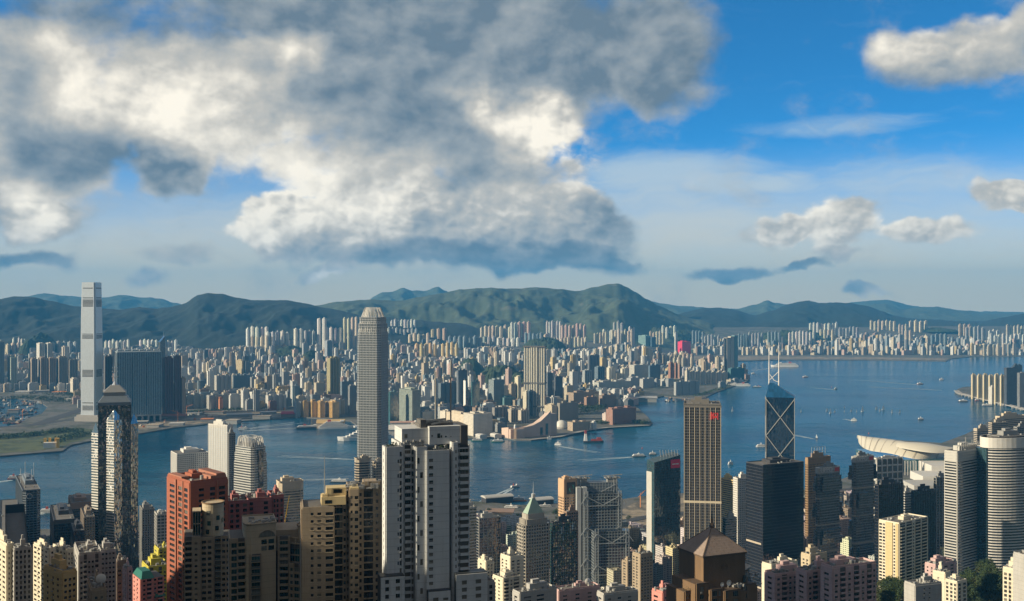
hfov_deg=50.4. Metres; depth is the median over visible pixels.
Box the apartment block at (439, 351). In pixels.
[437,347,440,357]
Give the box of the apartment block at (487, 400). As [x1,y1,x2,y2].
[483,399,494,403]
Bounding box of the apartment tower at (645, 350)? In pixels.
[643,346,647,355]
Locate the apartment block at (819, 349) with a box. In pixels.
[817,346,821,354]
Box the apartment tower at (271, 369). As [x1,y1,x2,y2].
[268,365,275,375]
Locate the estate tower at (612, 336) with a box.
[611,329,613,343]
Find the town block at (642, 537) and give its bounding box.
[640,530,645,544]
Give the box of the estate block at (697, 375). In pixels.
[695,370,699,383]
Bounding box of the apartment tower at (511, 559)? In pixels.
[500,547,523,587]
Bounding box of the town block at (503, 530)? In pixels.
[501,521,506,543]
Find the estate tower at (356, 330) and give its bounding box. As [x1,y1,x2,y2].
[355,317,357,349]
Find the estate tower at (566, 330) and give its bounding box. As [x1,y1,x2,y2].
[565,324,567,341]
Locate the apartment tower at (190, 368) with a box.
[188,366,193,374]
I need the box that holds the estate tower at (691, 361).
[690,356,693,365]
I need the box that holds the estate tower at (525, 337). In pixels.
[524,332,526,342]
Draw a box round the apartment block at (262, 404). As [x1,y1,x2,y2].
[260,401,265,409]
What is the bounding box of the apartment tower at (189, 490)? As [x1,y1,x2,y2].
[167,468,227,600]
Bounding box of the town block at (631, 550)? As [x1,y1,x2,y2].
[630,547,637,558]
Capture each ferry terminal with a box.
[316,419,345,428]
[388,425,394,434]
[390,421,413,424]
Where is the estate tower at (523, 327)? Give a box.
[522,321,525,340]
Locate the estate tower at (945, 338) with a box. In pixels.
[944,333,946,343]
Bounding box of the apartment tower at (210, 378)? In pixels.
[207,369,213,389]
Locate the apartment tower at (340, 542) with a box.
[300,456,381,600]
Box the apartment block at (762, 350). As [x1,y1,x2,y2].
[761,347,764,354]
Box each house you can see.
[43,553,76,600]
[87,569,106,600]
[122,558,132,600]
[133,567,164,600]
[487,576,494,600]
[492,568,520,600]
[512,578,556,600]
[556,578,599,600]
[597,582,637,600]
[652,580,665,600]
[764,560,797,600]
[796,555,824,600]
[904,573,941,600]
[933,562,950,600]
[945,573,966,600]
[1003,557,1012,600]
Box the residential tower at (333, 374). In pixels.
[327,356,339,394]
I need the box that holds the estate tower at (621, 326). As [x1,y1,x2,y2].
[620,322,622,343]
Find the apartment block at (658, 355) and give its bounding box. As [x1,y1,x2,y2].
[656,352,661,362]
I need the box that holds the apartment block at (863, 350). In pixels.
[861,347,866,354]
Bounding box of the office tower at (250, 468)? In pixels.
[234,434,266,494]
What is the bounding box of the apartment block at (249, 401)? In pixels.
[245,398,252,410]
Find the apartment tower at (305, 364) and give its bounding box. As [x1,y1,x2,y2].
[302,359,307,371]
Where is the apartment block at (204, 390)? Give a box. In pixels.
[199,388,208,391]
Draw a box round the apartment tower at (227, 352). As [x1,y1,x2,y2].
[224,347,229,358]
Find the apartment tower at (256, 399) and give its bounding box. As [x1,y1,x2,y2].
[253,388,259,410]
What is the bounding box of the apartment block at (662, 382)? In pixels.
[660,378,665,385]
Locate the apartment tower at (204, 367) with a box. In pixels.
[202,363,205,371]
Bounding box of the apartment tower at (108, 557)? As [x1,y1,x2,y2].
[98,538,115,600]
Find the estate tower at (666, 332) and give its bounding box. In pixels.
[665,327,668,337]
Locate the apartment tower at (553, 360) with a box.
[550,356,556,369]
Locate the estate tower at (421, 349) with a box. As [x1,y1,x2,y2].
[420,343,422,355]
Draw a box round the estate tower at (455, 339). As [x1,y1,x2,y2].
[453,336,456,346]
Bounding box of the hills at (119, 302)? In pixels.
[25,287,1018,320]
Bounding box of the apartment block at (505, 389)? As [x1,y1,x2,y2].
[504,384,507,394]
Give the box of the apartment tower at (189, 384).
[186,380,192,390]
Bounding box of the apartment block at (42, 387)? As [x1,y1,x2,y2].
[39,384,46,389]
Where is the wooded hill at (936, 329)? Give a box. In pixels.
[923,327,957,331]
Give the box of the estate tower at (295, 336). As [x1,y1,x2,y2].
[294,328,297,346]
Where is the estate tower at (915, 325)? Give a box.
[914,320,917,331]
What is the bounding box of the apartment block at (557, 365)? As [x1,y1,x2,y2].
[555,363,560,368]
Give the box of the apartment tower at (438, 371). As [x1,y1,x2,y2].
[436,366,440,377]
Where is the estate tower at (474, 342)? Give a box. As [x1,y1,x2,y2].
[473,336,476,347]
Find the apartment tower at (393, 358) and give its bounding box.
[391,354,394,364]
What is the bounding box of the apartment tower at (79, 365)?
[78,359,80,376]
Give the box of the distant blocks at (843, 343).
[4,332,1023,432]
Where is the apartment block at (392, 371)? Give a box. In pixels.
[390,369,396,375]
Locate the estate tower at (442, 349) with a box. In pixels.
[441,343,444,356]
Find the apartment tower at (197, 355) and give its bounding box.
[195,352,199,359]
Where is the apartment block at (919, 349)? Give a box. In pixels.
[918,345,921,354]
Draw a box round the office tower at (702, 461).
[684,396,720,541]
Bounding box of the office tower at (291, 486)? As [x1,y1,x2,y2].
[276,475,303,522]
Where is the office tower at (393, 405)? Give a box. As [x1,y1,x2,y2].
[388,390,397,424]
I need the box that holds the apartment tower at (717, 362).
[715,356,720,371]
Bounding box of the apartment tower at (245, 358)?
[242,355,248,360]
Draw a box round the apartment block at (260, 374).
[255,373,263,377]
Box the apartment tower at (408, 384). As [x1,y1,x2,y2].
[405,382,411,386]
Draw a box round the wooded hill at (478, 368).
[460,358,484,376]
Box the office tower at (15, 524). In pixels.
[5,504,32,600]
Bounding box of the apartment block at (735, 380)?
[732,378,738,382]
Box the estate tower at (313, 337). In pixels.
[312,330,314,345]
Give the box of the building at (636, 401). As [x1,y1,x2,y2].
[630,397,638,404]
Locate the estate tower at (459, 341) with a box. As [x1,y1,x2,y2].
[458,336,461,348]
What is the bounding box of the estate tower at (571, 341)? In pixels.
[570,337,572,348]
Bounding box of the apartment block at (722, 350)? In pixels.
[720,345,723,354]
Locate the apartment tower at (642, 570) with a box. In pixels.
[632,545,652,600]
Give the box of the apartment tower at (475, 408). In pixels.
[472,405,478,410]
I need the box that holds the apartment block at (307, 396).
[304,393,309,400]
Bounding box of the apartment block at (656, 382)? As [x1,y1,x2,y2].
[654,379,659,386]
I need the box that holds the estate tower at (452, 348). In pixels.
[450,342,453,355]
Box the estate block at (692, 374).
[690,370,694,379]
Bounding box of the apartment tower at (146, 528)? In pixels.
[139,500,154,566]
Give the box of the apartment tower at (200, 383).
[197,379,203,392]
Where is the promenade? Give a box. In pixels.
[472,425,645,439]
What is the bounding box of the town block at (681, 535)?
[680,527,683,543]
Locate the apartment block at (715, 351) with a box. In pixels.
[713,348,717,354]
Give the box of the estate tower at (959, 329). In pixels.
[958,324,961,335]
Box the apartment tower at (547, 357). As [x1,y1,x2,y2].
[546,349,548,365]
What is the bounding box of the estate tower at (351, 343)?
[350,338,352,348]
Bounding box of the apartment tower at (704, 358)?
[701,357,707,370]
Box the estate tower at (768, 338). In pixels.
[767,332,769,345]
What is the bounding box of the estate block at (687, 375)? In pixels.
[685,370,689,380]
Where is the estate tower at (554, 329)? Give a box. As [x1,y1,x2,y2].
[554,321,555,337]
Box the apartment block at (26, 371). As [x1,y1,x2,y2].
[24,369,28,377]
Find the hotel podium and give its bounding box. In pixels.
[602,412,605,420]
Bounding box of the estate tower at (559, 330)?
[559,321,560,340]
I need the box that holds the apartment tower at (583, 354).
[580,350,585,362]
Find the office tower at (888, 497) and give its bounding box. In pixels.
[874,477,903,586]
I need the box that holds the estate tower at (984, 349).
[983,343,985,355]
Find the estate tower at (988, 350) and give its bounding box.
[987,345,989,355]
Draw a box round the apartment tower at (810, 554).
[801,544,826,565]
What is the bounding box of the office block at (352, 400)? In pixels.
[348,384,356,415]
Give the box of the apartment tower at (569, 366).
[567,361,572,375]
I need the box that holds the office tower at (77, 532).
[71,518,84,547]
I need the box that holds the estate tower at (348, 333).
[347,318,349,349]
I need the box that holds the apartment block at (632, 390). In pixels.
[628,388,637,393]
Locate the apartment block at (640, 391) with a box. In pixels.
[637,389,643,395]
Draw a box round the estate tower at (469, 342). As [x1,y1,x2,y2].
[468,337,471,347]
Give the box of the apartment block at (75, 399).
[73,395,80,403]
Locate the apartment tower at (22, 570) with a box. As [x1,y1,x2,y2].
[13,534,31,600]
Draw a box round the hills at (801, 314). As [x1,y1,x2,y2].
[678,301,1023,326]
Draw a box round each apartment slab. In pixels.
[113,349,161,421]
[674,380,698,394]
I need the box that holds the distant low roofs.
[122,335,1020,413]
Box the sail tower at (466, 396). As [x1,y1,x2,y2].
[463,380,470,405]
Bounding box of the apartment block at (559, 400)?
[557,397,562,402]
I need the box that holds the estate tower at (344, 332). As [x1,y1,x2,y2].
[343,317,345,348]
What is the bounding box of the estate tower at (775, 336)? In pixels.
[774,331,776,343]
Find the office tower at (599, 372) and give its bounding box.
[594,366,604,379]
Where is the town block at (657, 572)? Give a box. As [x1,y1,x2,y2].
[653,562,662,587]
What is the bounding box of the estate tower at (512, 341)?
[511,338,514,345]
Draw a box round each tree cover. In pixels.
[0,427,83,438]
[1,391,73,401]
[41,430,91,442]
[187,407,264,412]
[578,402,606,414]
[595,420,608,423]
[631,419,649,423]
[693,384,730,395]
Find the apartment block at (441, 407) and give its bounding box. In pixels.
[437,404,446,418]
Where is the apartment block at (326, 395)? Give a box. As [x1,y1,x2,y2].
[321,393,330,399]
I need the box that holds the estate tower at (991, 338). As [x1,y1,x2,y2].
[990,333,992,344]
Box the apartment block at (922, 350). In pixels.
[921,346,924,354]
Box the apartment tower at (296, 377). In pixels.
[292,373,299,385]
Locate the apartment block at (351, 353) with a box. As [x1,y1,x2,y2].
[349,351,354,359]
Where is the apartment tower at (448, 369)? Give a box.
[447,362,453,375]
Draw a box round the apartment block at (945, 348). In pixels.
[942,345,947,354]
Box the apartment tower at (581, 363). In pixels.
[578,360,584,371]
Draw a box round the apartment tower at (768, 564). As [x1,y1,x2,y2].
[762,553,797,600]
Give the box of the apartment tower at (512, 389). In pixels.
[509,382,515,399]
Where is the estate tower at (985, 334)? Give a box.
[984,329,986,340]
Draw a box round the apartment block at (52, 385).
[49,382,55,390]
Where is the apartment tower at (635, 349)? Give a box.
[632,347,637,360]
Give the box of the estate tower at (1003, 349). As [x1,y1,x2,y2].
[1002,344,1005,354]
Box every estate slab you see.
[186,392,203,408]
[207,393,229,408]
[214,374,231,391]
[232,374,249,388]
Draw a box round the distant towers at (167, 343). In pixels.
[4,323,970,389]
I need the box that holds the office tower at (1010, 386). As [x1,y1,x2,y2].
[1004,367,1016,406]
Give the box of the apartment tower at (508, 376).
[505,367,511,387]
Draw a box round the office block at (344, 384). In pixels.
[340,379,353,399]
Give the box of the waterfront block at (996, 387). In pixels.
[994,373,998,403]
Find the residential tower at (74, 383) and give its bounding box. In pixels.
[70,377,78,391]
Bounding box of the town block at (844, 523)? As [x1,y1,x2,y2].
[840,515,851,537]
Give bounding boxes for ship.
[296,424,316,428]
[318,420,354,428]
[337,425,393,440]
[771,361,798,366]
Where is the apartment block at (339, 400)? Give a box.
[333,398,340,413]
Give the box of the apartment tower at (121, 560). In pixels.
[116,553,126,600]
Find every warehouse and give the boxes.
[7,409,19,412]
[15,391,32,393]
[35,390,49,392]
[137,420,148,423]
[147,423,163,427]
[161,414,187,418]
[169,422,184,425]
[187,412,202,414]
[201,418,213,421]
[203,411,224,413]
[225,419,240,423]
[226,413,252,416]
[252,415,271,419]
[259,411,276,414]
[281,411,294,416]
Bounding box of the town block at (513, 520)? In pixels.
[501,514,520,530]
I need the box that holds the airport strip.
[694,356,948,359]
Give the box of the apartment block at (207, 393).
[199,390,219,399]
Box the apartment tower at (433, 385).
[432,378,439,397]
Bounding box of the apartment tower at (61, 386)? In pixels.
[58,382,64,390]
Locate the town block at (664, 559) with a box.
[655,552,671,582]
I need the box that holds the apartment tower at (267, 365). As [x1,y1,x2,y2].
[265,363,270,372]
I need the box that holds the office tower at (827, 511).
[812,461,843,561]
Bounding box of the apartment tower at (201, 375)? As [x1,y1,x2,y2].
[199,372,203,379]
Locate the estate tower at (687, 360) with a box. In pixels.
[686,355,688,366]
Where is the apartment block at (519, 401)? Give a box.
[517,398,522,406]
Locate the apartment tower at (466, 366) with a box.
[463,363,469,370]
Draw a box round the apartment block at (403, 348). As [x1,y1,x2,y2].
[401,345,405,353]
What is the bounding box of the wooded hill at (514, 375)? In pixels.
[512,372,523,385]
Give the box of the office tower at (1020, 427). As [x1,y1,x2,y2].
[1013,421,1023,432]
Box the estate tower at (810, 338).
[809,332,811,344]
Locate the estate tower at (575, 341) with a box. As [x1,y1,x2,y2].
[574,336,576,347]
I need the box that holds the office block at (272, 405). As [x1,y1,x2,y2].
[268,400,276,410]
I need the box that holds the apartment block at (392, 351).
[390,348,395,357]
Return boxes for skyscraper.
[74,282,101,421]
[91,366,137,571]
[357,307,387,477]
[765,353,794,459]
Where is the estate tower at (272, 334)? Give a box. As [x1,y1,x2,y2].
[271,331,274,345]
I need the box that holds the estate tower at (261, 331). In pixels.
[260,327,263,336]
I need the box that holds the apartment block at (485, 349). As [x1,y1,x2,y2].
[483,346,487,354]
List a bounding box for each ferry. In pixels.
[7,474,21,478]
[40,506,49,512]
[330,477,348,482]
[491,439,504,441]
[504,503,517,507]
[513,497,526,500]
[540,504,551,506]
[631,452,645,456]
[728,382,749,385]
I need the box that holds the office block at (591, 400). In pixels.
[584,395,596,405]
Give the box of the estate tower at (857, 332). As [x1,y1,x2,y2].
[856,327,858,341]
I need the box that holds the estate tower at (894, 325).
[893,321,895,330]
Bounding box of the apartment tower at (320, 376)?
[317,372,323,382]
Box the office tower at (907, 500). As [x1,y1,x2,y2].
[904,485,910,513]
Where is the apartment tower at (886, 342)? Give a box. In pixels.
[885,338,888,349]
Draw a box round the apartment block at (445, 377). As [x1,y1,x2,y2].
[442,375,448,381]
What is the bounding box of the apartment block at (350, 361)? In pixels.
[344,359,353,363]
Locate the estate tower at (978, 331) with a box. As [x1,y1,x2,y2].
[977,325,979,339]
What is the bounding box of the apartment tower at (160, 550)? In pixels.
[154,541,166,560]
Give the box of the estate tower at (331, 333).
[329,327,332,346]
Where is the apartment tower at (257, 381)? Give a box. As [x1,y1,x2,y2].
[254,377,260,387]
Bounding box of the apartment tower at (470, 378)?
[468,374,473,386]
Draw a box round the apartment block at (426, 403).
[422,401,432,406]
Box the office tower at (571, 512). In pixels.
[564,504,577,579]
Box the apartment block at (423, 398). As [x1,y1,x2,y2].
[420,395,426,403]
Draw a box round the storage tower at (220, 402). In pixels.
[218,397,222,408]
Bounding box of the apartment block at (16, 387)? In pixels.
[14,382,18,390]
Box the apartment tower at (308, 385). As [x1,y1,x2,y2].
[305,381,311,391]
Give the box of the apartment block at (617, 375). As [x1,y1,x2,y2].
[615,372,619,378]
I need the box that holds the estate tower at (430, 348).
[429,343,431,353]
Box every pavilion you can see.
[43,438,58,447]
[591,420,596,429]
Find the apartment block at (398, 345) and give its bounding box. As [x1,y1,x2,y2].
[395,343,400,350]
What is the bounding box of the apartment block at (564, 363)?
[562,360,568,368]
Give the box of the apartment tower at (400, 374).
[397,372,403,382]
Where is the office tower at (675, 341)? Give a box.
[674,332,677,351]
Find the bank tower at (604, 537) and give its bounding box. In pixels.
[573,474,632,588]
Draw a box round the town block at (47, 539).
[41,535,49,543]
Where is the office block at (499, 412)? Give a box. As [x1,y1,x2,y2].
[492,405,506,419]
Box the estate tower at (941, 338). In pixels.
[939,333,942,344]
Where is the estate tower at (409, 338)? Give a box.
[408,334,411,342]
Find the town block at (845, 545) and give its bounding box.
[840,536,851,555]
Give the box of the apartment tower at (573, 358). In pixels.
[570,354,575,369]
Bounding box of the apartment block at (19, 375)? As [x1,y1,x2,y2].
[17,371,22,380]
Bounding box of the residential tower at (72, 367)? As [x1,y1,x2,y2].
[68,359,77,382]
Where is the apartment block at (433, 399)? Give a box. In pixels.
[431,396,438,403]
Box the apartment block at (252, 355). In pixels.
[250,353,254,361]
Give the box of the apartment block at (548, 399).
[546,397,550,403]
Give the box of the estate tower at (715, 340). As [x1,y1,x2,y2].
[714,335,716,346]
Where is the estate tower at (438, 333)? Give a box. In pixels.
[437,328,440,338]
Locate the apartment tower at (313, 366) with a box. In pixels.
[312,362,315,370]
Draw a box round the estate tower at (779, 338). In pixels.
[778,332,780,345]
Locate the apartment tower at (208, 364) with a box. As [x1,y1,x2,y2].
[206,361,210,371]
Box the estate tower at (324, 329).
[322,317,326,348]
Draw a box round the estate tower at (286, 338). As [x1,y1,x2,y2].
[285,332,288,345]
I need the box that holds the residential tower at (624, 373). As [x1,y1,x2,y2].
[620,367,627,379]
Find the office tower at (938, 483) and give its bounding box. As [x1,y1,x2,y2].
[933,471,943,555]
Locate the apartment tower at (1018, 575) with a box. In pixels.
[1013,550,1023,600]
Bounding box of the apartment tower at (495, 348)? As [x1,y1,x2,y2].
[493,346,497,357]
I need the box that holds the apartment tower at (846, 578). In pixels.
[820,555,875,600]
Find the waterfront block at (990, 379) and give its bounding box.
[988,374,993,385]
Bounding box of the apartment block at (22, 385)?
[19,380,25,390]
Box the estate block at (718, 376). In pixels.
[716,370,720,382]
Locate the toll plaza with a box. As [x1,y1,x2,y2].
[29,408,80,424]
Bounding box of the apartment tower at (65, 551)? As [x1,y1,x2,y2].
[53,537,73,566]
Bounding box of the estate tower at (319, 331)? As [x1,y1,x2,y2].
[317,318,320,343]
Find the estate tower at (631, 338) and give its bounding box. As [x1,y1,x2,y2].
[631,329,632,346]
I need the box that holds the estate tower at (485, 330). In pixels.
[484,325,486,336]
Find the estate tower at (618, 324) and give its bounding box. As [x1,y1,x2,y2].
[617,321,619,342]
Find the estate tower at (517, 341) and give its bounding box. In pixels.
[516,337,519,346]
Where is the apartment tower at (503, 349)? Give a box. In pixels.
[502,347,505,361]
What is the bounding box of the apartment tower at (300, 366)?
[297,363,302,373]
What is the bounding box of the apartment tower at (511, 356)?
[509,351,514,363]
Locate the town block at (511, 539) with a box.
[506,531,516,546]
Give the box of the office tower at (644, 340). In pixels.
[638,335,649,345]
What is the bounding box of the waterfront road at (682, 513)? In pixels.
[623,487,851,520]
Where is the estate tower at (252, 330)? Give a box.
[251,326,253,336]
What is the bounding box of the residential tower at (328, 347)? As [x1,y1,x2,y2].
[325,340,331,356]
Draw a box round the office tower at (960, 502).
[944,441,979,574]
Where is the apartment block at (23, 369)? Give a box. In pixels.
[21,367,28,373]
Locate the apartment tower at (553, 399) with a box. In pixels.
[550,395,556,405]
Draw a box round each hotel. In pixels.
[171,446,207,472]
[208,419,232,476]
[294,400,299,417]
[508,407,517,421]
[518,408,528,422]
[523,390,527,408]
[527,390,535,415]
[545,403,556,413]
[557,401,577,419]
[606,407,614,424]
[613,405,635,423]
[629,364,647,377]
[648,364,659,378]
[728,367,744,380]
[733,472,745,562]
[976,428,1023,575]
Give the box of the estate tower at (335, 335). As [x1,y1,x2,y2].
[334,328,337,343]
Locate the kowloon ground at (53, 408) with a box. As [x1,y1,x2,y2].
[0,352,1023,456]
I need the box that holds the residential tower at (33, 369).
[29,357,37,381]
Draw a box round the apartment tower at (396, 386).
[392,382,400,392]
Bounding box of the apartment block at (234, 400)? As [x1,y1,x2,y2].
[229,393,239,409]
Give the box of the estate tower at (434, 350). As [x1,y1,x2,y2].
[433,343,436,357]
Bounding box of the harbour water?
[0,357,1023,528]
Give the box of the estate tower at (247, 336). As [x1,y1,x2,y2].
[246,328,249,345]
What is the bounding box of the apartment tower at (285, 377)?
[282,370,288,385]
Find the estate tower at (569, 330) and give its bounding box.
[568,325,570,337]
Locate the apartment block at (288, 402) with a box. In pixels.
[286,397,291,407]
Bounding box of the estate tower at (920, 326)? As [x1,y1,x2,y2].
[919,321,922,331]
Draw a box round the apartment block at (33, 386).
[28,382,38,391]
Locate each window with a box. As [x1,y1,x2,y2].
[231,543,236,547]
[252,556,259,560]
[252,576,259,579]
[252,589,259,592]
[259,530,274,537]
[280,547,287,550]
[280,560,287,563]
[280,573,287,576]
[290,548,294,553]
[333,489,341,492]
[459,456,467,459]
[459,463,467,466]
[459,470,467,473]
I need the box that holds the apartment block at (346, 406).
[343,398,347,412]
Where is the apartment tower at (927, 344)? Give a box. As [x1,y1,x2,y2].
[925,342,929,354]
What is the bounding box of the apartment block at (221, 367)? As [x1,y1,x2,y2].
[219,365,224,372]
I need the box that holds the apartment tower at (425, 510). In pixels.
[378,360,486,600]
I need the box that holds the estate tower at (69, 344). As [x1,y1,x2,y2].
[67,341,71,352]
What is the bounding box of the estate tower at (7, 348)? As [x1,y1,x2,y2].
[6,343,9,353]
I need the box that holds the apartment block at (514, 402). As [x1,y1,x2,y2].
[512,398,519,405]
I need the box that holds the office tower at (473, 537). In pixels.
[470,499,476,568]
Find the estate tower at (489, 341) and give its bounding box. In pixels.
[487,336,490,345]
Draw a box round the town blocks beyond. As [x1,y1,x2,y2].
[32,490,851,578]
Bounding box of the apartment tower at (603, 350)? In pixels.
[601,348,605,354]
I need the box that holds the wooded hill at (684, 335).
[669,330,694,339]
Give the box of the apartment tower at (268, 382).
[265,374,271,390]
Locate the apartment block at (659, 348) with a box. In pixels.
[656,346,661,352]
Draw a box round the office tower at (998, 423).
[988,417,1008,433]
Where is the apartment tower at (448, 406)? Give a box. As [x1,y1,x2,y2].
[445,403,452,410]
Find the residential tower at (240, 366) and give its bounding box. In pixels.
[236,359,243,374]
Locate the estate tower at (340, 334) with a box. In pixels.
[338,327,341,348]
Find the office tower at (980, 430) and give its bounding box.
[973,424,987,444]
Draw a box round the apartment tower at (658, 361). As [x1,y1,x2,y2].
[655,359,660,368]
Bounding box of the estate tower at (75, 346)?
[73,341,76,352]
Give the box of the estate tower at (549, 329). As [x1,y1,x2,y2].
[549,322,550,336]
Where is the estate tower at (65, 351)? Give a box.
[61,345,68,374]
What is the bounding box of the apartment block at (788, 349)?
[787,344,790,354]
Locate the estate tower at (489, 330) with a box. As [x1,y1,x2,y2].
[488,326,490,336]
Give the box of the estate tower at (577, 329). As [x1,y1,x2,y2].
[576,323,578,336]
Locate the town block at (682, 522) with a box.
[680,517,683,526]
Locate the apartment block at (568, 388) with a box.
[564,384,572,399]
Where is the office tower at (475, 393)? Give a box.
[471,379,479,406]
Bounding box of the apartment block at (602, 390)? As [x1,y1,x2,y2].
[599,388,605,394]
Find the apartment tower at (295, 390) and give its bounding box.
[292,384,298,405]
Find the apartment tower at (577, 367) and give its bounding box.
[575,364,579,381]
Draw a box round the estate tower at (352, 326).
[351,317,353,337]
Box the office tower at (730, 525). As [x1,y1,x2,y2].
[723,511,736,542]
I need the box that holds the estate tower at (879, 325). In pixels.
[878,320,880,330]
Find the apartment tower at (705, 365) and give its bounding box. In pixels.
[702,360,707,381]
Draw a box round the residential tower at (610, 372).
[607,366,614,379]
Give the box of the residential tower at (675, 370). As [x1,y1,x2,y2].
[674,363,677,377]
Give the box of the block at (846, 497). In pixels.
[843,493,849,503]
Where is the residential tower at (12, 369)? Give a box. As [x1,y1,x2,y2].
[7,356,16,388]
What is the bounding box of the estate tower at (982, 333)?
[981,327,983,340]
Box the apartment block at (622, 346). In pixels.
[620,343,624,351]
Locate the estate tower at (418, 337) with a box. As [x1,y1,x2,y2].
[417,334,420,341]
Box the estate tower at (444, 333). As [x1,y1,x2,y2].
[442,328,446,339]
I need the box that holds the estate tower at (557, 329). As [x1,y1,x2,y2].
[556,321,558,338]
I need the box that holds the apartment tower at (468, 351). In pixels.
[466,348,470,356]
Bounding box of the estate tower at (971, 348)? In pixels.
[970,343,973,354]
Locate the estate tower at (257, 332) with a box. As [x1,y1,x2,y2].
[255,327,258,345]
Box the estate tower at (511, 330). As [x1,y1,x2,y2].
[511,322,512,338]
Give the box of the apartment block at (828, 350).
[826,346,830,354]
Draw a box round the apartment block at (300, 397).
[296,395,304,400]
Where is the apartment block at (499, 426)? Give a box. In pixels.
[494,421,505,431]
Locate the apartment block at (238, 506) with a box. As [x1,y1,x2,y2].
[228,490,248,529]
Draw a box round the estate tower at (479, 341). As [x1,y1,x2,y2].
[478,337,481,346]
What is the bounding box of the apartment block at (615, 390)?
[611,388,619,398]
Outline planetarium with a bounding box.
[557,420,567,428]
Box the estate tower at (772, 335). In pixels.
[771,331,773,344]
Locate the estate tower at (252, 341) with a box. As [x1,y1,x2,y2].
[250,336,253,345]
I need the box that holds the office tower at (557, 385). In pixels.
[553,376,562,397]
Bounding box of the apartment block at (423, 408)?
[420,406,430,410]
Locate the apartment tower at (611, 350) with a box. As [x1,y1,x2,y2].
[609,346,613,355]
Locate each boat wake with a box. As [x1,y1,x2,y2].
[294,456,353,459]
[479,488,513,501]
[557,446,600,452]
[582,457,631,460]
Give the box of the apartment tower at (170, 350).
[168,347,173,355]
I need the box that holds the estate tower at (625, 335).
[624,329,626,341]
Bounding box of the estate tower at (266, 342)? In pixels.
[265,335,268,351]
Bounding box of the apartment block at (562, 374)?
[557,372,566,376]
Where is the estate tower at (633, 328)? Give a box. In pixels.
[632,327,634,345]
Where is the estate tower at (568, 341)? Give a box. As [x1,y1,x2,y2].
[567,336,569,348]
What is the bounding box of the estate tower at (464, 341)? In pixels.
[463,336,466,347]
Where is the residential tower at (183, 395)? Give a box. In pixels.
[181,376,185,413]
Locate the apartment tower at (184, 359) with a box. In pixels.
[181,355,187,365]
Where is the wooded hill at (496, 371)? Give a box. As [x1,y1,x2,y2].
[476,365,523,384]
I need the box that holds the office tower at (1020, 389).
[1017,372,1023,409]
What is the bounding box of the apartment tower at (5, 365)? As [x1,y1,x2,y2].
[4,359,6,372]
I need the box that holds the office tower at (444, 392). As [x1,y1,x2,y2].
[438,381,455,408]
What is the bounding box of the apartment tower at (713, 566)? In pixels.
[666,517,761,600]
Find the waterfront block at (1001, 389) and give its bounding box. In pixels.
[1000,374,1003,405]
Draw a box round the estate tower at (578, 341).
[577,336,579,347]
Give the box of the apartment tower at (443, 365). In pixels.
[440,360,445,374]
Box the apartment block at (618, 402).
[616,399,621,406]
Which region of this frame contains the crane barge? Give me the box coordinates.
[583,427,603,442]
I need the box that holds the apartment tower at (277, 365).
[275,362,279,372]
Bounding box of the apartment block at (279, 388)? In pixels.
[276,386,288,392]
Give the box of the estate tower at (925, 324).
[924,320,927,328]
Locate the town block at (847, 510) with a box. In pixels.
[842,504,851,517]
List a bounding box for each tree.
[878,586,892,597]
[881,580,892,588]
[884,576,898,584]
[888,576,903,591]
[888,580,903,592]
[892,587,903,599]
[959,567,977,576]
[965,570,976,581]
[967,587,980,597]
[967,591,979,598]
[975,571,988,584]
[975,584,988,592]
[976,588,985,595]
[978,558,992,567]
[979,564,992,574]
[981,558,996,566]
[987,564,999,571]
[987,571,997,580]
[988,578,999,588]
[989,593,998,597]
[990,567,1002,578]
[990,584,1002,593]
[993,577,1002,584]
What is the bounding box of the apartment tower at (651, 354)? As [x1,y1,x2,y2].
[650,349,652,359]
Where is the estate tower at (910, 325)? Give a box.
[909,321,912,329]
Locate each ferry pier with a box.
[475,433,486,438]
[480,493,513,502]
[485,508,514,516]
[490,433,501,438]
[529,496,553,504]
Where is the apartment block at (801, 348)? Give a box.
[799,346,804,354]
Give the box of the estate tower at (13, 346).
[11,342,14,351]
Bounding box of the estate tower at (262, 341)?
[260,336,263,348]
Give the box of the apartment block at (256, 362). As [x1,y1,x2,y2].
[254,360,260,366]
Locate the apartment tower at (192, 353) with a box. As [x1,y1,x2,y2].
[190,348,194,359]
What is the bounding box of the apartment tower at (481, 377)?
[478,373,484,388]
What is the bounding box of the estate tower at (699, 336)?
[698,331,700,341]
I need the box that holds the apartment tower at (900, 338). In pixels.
[898,334,901,342]
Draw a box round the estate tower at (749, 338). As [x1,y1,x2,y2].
[748,331,750,346]
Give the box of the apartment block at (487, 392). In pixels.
[485,388,488,398]
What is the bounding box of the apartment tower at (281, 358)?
[279,356,284,361]
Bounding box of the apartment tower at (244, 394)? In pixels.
[241,388,248,409]
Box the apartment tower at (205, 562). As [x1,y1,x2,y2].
[182,499,229,600]
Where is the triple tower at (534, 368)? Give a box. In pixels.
[523,346,546,415]
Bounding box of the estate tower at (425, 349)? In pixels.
[424,343,427,355]
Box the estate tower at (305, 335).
[304,330,306,342]
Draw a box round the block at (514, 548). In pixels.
[505,544,516,551]
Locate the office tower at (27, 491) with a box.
[15,468,39,557]
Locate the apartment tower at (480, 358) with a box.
[478,352,483,367]
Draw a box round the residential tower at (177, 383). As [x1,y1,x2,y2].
[174,355,180,413]
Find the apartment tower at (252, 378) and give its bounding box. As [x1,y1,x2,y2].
[250,376,255,387]
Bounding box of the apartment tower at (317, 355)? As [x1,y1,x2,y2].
[315,351,319,370]
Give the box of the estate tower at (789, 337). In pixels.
[788,332,790,343]

